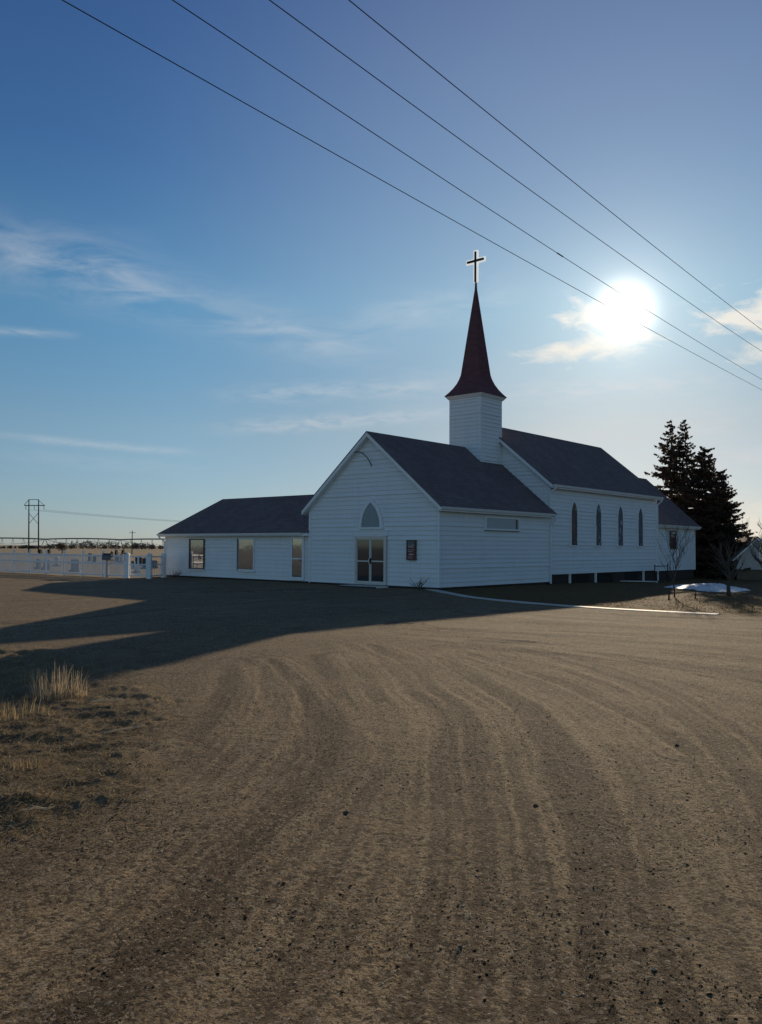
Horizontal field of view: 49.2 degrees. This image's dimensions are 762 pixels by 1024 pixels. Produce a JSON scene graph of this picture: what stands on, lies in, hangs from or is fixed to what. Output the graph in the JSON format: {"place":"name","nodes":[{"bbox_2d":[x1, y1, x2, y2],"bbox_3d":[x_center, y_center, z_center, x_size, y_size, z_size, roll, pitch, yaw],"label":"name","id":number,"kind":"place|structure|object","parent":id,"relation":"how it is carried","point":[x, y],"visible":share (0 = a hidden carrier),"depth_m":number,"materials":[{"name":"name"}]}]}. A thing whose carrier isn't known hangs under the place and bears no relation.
{"place":"outdoors","nodes":[
{"label":"outdoors","id":0,"kind":"place"},
{"bbox_2d":[0,640,224,856],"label":"dead grass","id":1,"kind":"structure","parent":0,"point":[65,769],"depth_m":6.74,"materials":[{"name":"brown plant"}]},
{"bbox_2d":[90,696,124,701],"bbox_3d":[-2.928,2.009,8.923,0.358,0.061,0.059,1,-2,-16],"label":"dry husk","id":2,"kind":"object","parent":1,"relation":"on","point":[107,700],"visible":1,"depth_m":8.93,"materials":[{"name":"beige plant"}]},
{"bbox_2d":[0,545,761,1023],"bbox_3d":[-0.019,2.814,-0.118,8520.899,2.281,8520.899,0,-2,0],"label":"ground","id":3,"kind":"structure","parent":0,"point":[202,621],"depth_m":5.72,"materials":[{"name":"brown gravel"}]},
{"bbox_2d":[0,754,51,772],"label":"grass clump","id":4,"kind":"object","parent":3,"relation":"on","point":[28,761],"visible":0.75,"depth_m":6.52,"materials":[{"name":"beige plant"}]},
{"bbox_2d":[0,694,57,721],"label":"grass clump","id":5,"kind":"object","parent":3,"relation":"on","point":[3,713],"visible":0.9,"depth_m":8.37,"materials":[{"name":"beige plant"}]},
{"bbox_2d":[10,667,54,683],"bbox_3d":[-4.452,2.082,10.645,0.723,0.274,0.592,0,-2,0],"label":"grass clump","id":6,"kind":"object","parent":3,"relation":"on","point":[30,677],"visible":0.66,"depth_m":10.62,"materials":[{"name":"beige plant"}]},
{"bbox_2d":[24,499,44,552],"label":"transmission tower","id":7,"kind":"structure","parent":3,"relation":"on","point":[28,505],"depth_m":359.91,"materials":[{"name":"brown wood"}]},
{"bbox_2d":[34,558,42,568],"bbox_3d":[-26.308,4.047,63.879,0.508,0.953,0.440,0,-2,11],"label":"headstone","id":8,"kind":"object","parent":3,"relation":"on","point":[38,565],"visible":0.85,"depth_m":63.77,"materials":[{"name":"grey stone"}]},
{"bbox_2d":[21,804,56,810],"bbox_3d":[-2.229,1.922,5.419,0.224,0.044,0.049,1,-2,-11],"label":"dry straw","id":9,"kind":"object","parent":3,"relation":"on","point":[38,807],"visible":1,"depth_m":5.42,"materials":[{"name":"beige plant"}]},
{"bbox_2d":[54,556,60,565],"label":"headstone","id":10,"kind":"object","parent":3,"relation":"on","point":[56,559],"visible":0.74,"depth_m":71.78,"materials":[{"name":"grey stone"}]},
{"bbox_2d":[13,662,106,701],"bbox_3d":[-3.713,1.956,9.753,1.181,0.502,1.009,-1,-3,29],"label":"grass clump","id":11,"kind":"object","parent":3,"relation":"on","point":[57,689],"visible":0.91,"depth_m":9.63,"materials":[{"name":"plant"}]},
{"bbox_2d":[55,542,68,553],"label":"bush","id":12,"kind":"object","parent":3,"relation":"on","point":[62,546],"visible":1,"depth_m":149.65,"materials":[{"name":"brown plant"}]},
{"bbox_2d":[0,550,124,576],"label":"cemetery fence","id":13,"kind":"object","parent":3,"relation":"on","point":[49,561],"visible":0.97,"depth_m":51.31,"materials":[{"name":"white paint"}]},
{"bbox_2d":[70,559,81,571],"bbox_3d":[-21.269,3.798,57.886,0.758,1.019,0.440,0,-2,3],"label":"headstone","id":14,"kind":"object","parent":3,"relation":"on","point":[72,568],"visible":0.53,"depth_m":57.79,"materials":[{"name":"grey stone"}]},
{"bbox_2d":[0,540,163,548],"bbox_3d":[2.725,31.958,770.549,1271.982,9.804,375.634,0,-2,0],"label":"tree belt","id":15,"kind":"object","parent":3,"relation":"on","point":[136,546],"visible":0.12,"depth_m":783.55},
{"bbox_2d":[0,537,164,554],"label":"irrigation pivot","id":16,"kind":"object","parent":3,"relation":"on","point":[49,550],"visible":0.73,"depth_m":169.80,"materials":[{"name":"metal"}]},
{"bbox_2d":[101,553,113,577],"bbox_3d":[-15.922,3.201,48.384,0.600,1.590,0.380,0,-2,8],"label":"mailbox","id":17,"kind":"object","parent":3,"relation":"on","point":[107,557],"visible":0.93,"depth_m":48.30,"materials":[{"name":"paint"}]},
{"bbox_2d":[101,723,144,732],"bbox_3d":[-2.409,2.028,7.818,0.428,0.055,0.072,2,-3,-39],"label":"dry stalk","id":18,"kind":"object","parent":3,"relation":"on","point":[134,727],"visible":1,"depth_m":7.82,"materials":[{"name":"beige plant"}]},
{"bbox_2d":[135,557,142,565],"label":"headstone","id":19,"kind":"object","parent":3,"relation":"on","point":[140,560],"visible":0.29,"depth_m":75.76,"materials":[{"name":"grey stone"}]},
{"bbox_2d":[140,558,145,568],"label":"headstone","id":20,"kind":"object","parent":3,"relation":"on","point":[144,561],"visible":0.51,"depth_m":65.77,"materials":[{"name":"grey stone"}]},
{"bbox_2d":[124,552,165,578],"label":"cemetery gate","id":21,"kind":"structure","parent":3,"relation":"on","point":[128,565],"depth_m":47.42,"materials":[{"name":"white paint"}]},
{"bbox_2d":[152,560,159,567],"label":"headstone","id":22,"kind":"object","parent":3,"relation":"on","point":[154,561],"visible":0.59,"depth_m":67.77,"materials":[{"name":"grey stone"}]},
{"bbox_2d":[337,584,387,587],"bbox_3d":[-0.849,3.506,38.663,2.400,0.170,0.950,-2,-3,41],"label":"doorstep","id":23,"kind":"object","parent":3,"relation":"on","point":[363,586],"visible":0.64,"depth_m":38.24,"materials":[{"name":"concrete"}]},
{"bbox_2d":[410,578,427,589],"bbox_3d":[1.580,3.130,36.342,0.993,0.676,0.705,1,-3,-19],"label":"dry shrub","id":24,"kind":"object","parent":3,"relation":"on","point":[419,583],"visible":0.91,"depth_m":36.26,"materials":[{"name":"brown plant"}]},
{"bbox_2d":[157,250,700,589],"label":"church","id":25,"kind":"structure","parent":3,"relation":"on","point":[483,498],"depth_m":44.08,"materials":[{"name":"white wood"}]},
{"bbox_2d":[188,539,204,570],"bbox_3d":[-10.681,2.471,48.275,1.480,1.810,0.130,-2,-3,41],"label":"window","id":26,"kind":"structure","parent":25,"relation":"in","point":[196,546],"depth_m":48.24,"materials":[{"name":"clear glass"}]},
{"bbox_2d":[236,538,255,571],"bbox_3d":[-7.366,2.352,45.382,1.480,1.810,0.130,-2,-3,41],"label":"window","id":27,"kind":"structure","parent":25,"relation":"in","point":[245,547],"depth_m":45.35,"materials":[{"name":"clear glass"}]},
{"bbox_2d":[290,536,304,579],"bbox_3d":[-4.306,2.360,42.682,1.020,2.250,0.172,-2,-3,41],"label":"side door","id":28,"kind":"structure","parent":25,"relation":"in","point":[297,543],"depth_m":42.66,"materials":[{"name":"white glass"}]},
{"bbox_2d":[356,538,369,582],"bbox_3d":[-0.832,2.296,39.406,0.877,2.140,0.160,-2,-3,41],"label":"door","id":29,"kind":"structure","parent":25,"relation":"in","point":[363,546],"depth_m":39.41,"materials":[{"name":"metal"}]},
{"bbox_2d":[358,498,383,528],"bbox_3d":[-0.466,0.079,39.219,1.520,1.470,0.115,-2,-3,41],"label":"transom window","id":30,"kind":"structure","parent":25,"relation":"in","point":[370,517],"depth_m":39.18,"materials":[{"name":"white glass"}]},
{"bbox_2d":[370,538,383,583],"bbox_3d":[-0.159,2.276,38.816,0.877,2.140,0.160,-2,-3,41],"label":"door","id":31,"kind":"structure","parent":25,"relation":"in","point":[377,545],"depth_m":38.83,"materials":[{"name":"metal"}]},
{"bbox_2d":[406,540,416,559],"bbox_3d":[1.370,1.711,37.494,0.500,0.910,0.120,-2,-3,41],"label":"notice board","id":32,"kind":"object","parent":25,"relation":"attached to","point":[411,549],"visible":1,"depth_m":37.45,"materials":[{"name":"metal"}]},
{"bbox_2d":[484,516,519,530],"bbox_3d":[5.888,0.585,40.364,0.105,0.640,3.050,-2,-3,41],"label":"side window","id":33,"kind":"structure","parent":25,"relation":"in","point":[490,523],"depth_m":40.22,"materials":[{"name":"glass"}]},
{"bbox_2d":[569,499,577,546],"bbox_3d":[10.633,0.602,45.891,0.105,2.610,0.800,-2,-3,41],"label":"lancet window","id":34,"kind":"structure","parent":25,"relation":"in","point":[573,514],"depth_m":45.84,"materials":[{"name":"white glass"}]},
{"bbox_2d":[573,574,588,582],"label":"basement window","id":35,"kind":"structure","parent":25,"relation":"in","point":[582,578],"depth_m":46.70,"materials":[{"name":"glass"}]},
{"bbox_2d":[594,502,601,546],"bbox_3d":[12.539,0.706,48.074,0.105,2.610,0.800,-2,-3,41],"label":"lancet window","id":36,"kind":"structure","parent":25,"relation":"in","point":[598,512],"depth_m":48.00,"materials":[{"name":"white glass"}]},
{"bbox_2d":[598,573,611,581],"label":"basement window","id":37,"kind":"structure","parent":25,"relation":"in","point":[606,577],"depth_m":48.94,"materials":[{"name":"glass"}]},
{"bbox_2d":[616,504,623,546],"bbox_3d":[14.427,0.809,50.231,0.105,2.610,0.800,-2,-3,41],"label":"lancet window","id":38,"kind":"structure","parent":25,"relation":"in","point":[620,517],"depth_m":50.19,"materials":[{"name":"white glass"}]},
{"bbox_2d":[625,572,637,580],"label":"basement window","id":39,"kind":"structure","parent":25,"relation":"in","point":[629,576],"depth_m":51.61,"materials":[{"name":"glass"}]},
{"bbox_2d":[636,506,643,546],"bbox_3d":[16.306,0.911,52.387,0.105,2.610,0.800,-2,-3,41],"label":"lancet window","id":40,"kind":"structure","parent":25,"relation":"in","point":[640,537],"depth_m":52.33,"materials":[{"name":"white glass"}]},
{"bbox_2d":[669,531,675,548],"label":"annex window","id":41,"kind":"structure","parent":25,"relation":"in","point":[671,535],"depth_m":56.92,"materials":[{"name":"black glass"}]},
{"bbox_2d":[426,589,719,614],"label":"kerb","id":42,"kind":"structure","parent":3,"relation":"on","point":[446,592],"depth_m":26.76,"materials":[{"name":"concrete"}]},
{"bbox_2d":[457,584,761,614],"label":"dormant lawn","id":43,"kind":"structure","parent":3,"relation":"on","point":[629,596],"depth_m":30.54,"materials":[{"name":"brown plant"}]},
{"bbox_2d":[666,583,750,591],"bbox_3d":[16.823,3.938,44.196,4.141,0.449,16.894,0,-2,16],"label":"snow patch","id":44,"kind":"object","parent":43,"relation":"on","point":[714,587],"visible":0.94,"depth_m":39.35,"materials":[{"name":"white snow"}]},
{"bbox_2d":[620,580,657,582],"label":"concrete slab","id":45,"kind":"structure","parent":3,"relation":"on","point":[641,581],"depth_m":49.90,"materials":[{"name":"grey concrete"}]},
{"bbox_2d":[654,564,667,581],"bbox_3d":[17.584,3.904,52.178,0.064,1.250,2.064,-2,-3,41],"label":"handrail","id":46,"kind":"object","parent":3,"relation":"on","point":[657,573],"visible":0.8,"depth_m":51.77,"materials":[{"name":"metal"}]},
{"bbox_2d":[644,420,696,543],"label":"spruce tree","id":47,"kind":"object","parent":3,"relation":"on","point":[669,476],"visible":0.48,"depth_m":65.93,"materials":[{"name":"green plant"}]},
{"bbox_2d":[653,508,698,596],"bbox_3d":[11.294,1.523,32.016,1.994,3.742,1.665,2,-3,-39],"label":"sapling","id":48,"kind":"object","parent":3,"relation":"on","point":[673,553],"visible":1,"depth_m":32.09,"materials":[{"name":"brown plant"}]},
{"bbox_2d":[664,420,705,518],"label":"spruce tree","id":49,"kind":"object","parent":3,"relation":"on","point":[684,457],"visible":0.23,"depth_m":68.02,"materials":[{"name":"green plant"}]},
{"bbox_2d":[675,446,757,577],"bbox_3d":[24.573,0.186,63.206,7.478,10.557,7.309,3,-3,-44],"label":"spruce tree","id":50,"kind":"object","parent":3,"relation":"on","point":[703,476],"visible":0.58,"depth_m":63.16,"materials":[{"name":"green plant"}]},
{"bbox_2d":[691,471,750,578],"bbox_3d":[25.448,1.136,62.271,6.319,8.615,5.672,1,-3,-23],"label":"spruce tree","id":51,"kind":"object","parent":3,"relation":"on","point":[725,513],"visible":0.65,"depth_m":61.77,"materials":[{"name":"green plant"}]},
{"bbox_2d":[709,534,745,595],"bbox_3d":[13.936,2.179,33.464,1.366,2.596,1.791,0,-3,19],"label":"bare tree","id":52,"kind":"object","parent":3,"relation":"on","point":[730,578],"visible":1,"depth_m":33.32,"materials":[{"name":"brown plant"}]},
{"bbox_2d":[730,536,761,579],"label":"house","id":53,"kind":"structure","parent":3,"relation":"on","point":[754,572],"depth_m":60.00,"materials":[{"name":"beige"}]},
{"bbox_2d":[739,520,761,566],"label":"bare tree","id":54,"kind":"object","parent":3,"relation":"on","point":[755,556],"visible":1,"depth_m":28.15,"materials":[{"name":"brown plant"}]},
{"bbox_2d":[0,0,761,545],"label":"sky","id":55,"kind":"structure","parent":0,"point":[203,302],"materials":[{"name":"blue"}]},
{"bbox_2d":[62,0,759,388],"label":"power line","id":56,"kind":"object","parent":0,"point":[346,160],"visible":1,"depth_m":12.21,"materials":[{"name":"grey metal"}]},
{"bbox_2d":[172,0,760,378],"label":"power line","id":57,"kind":"object","parent":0,"point":[415,160],"visible":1,"depth_m":12.72,"materials":[{"name":"grey metal"}]},
{"bbox_2d":[269,0,760,350],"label":"power line","id":58,"kind":"object","parent":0,"point":[472,148],"visible":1,"depth_m":12.60,"materials":[{"name":"grey metal"}]},
{"bbox_2d":[349,0,761,329],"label":"power line","id":59,"kind":"object","parent":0,"point":[524,142],"visible":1,"depth_m":12.35,"materials":[{"name":"grey metal"}]}
]}

